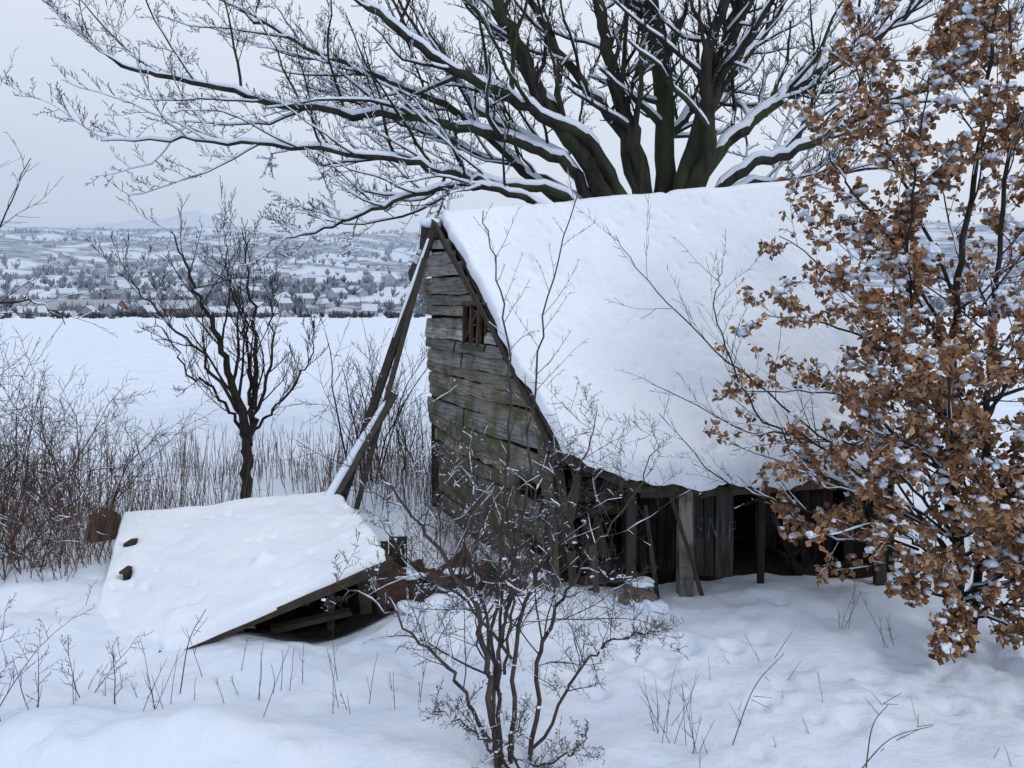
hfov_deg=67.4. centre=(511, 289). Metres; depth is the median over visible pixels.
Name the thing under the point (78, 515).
dry weeds
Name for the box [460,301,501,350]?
window
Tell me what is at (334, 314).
field edge hedge
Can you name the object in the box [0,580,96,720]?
thorny shrub
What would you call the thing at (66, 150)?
sky
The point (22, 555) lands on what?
bare shrub
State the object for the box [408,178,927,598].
abandoned wooden shed
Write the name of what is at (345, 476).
leaning timbers
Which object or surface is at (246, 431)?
bare tree
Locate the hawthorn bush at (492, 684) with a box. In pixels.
[272,166,706,767]
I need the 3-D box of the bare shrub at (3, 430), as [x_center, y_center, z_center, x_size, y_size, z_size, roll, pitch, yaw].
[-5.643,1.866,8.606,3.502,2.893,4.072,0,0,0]
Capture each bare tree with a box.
[0,0,1023,273]
[81,176,329,498]
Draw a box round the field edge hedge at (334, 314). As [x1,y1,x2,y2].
[0,308,1014,318]
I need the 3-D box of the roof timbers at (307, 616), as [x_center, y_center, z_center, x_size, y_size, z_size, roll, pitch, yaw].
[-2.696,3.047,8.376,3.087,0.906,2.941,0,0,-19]
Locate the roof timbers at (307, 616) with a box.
[119,536,406,651]
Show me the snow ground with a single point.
(970, 708)
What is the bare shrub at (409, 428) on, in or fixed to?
on the snow ground
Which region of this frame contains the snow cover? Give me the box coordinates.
[97,491,385,651]
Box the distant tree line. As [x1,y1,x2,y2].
[0,218,1023,316]
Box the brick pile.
[615,576,669,613]
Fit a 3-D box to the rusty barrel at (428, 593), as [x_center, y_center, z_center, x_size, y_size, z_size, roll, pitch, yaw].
[-0.937,3.166,7.739,0.300,0.500,0.292,0,20,-46]
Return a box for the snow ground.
[0,316,1023,767]
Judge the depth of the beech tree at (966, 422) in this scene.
6.49 m
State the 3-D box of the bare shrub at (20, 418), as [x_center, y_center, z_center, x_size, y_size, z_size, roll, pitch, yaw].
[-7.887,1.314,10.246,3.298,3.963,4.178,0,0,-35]
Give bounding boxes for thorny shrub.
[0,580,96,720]
[25,630,153,706]
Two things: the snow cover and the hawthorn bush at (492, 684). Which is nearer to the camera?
the hawthorn bush at (492, 684)
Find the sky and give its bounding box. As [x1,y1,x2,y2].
[0,0,1023,235]
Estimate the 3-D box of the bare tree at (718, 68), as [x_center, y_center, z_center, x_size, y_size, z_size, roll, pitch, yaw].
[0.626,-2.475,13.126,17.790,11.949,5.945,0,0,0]
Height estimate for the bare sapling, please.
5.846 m
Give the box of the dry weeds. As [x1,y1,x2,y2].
[0,407,1011,767]
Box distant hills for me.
[0,211,1023,316]
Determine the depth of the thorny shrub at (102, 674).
5.93 m
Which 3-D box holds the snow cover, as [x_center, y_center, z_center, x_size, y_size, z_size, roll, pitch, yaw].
[-2.932,2.860,8.332,2.663,0.786,3.021,0,0,-20]
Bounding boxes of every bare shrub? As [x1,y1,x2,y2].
[0,321,71,487]
[0,330,161,560]
[0,363,222,524]
[0,447,113,576]
[306,295,428,485]
[353,363,430,472]
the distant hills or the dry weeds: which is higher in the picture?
the distant hills
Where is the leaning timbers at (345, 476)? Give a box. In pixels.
[324,228,436,509]
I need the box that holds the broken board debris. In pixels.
[393,549,551,614]
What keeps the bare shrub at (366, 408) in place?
on the snow ground
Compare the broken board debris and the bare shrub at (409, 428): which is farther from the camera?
the bare shrub at (409, 428)
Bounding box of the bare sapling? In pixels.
[0,47,124,426]
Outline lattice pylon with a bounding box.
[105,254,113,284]
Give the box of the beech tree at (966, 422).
[570,0,1023,665]
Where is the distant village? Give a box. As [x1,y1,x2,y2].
[0,242,414,316]

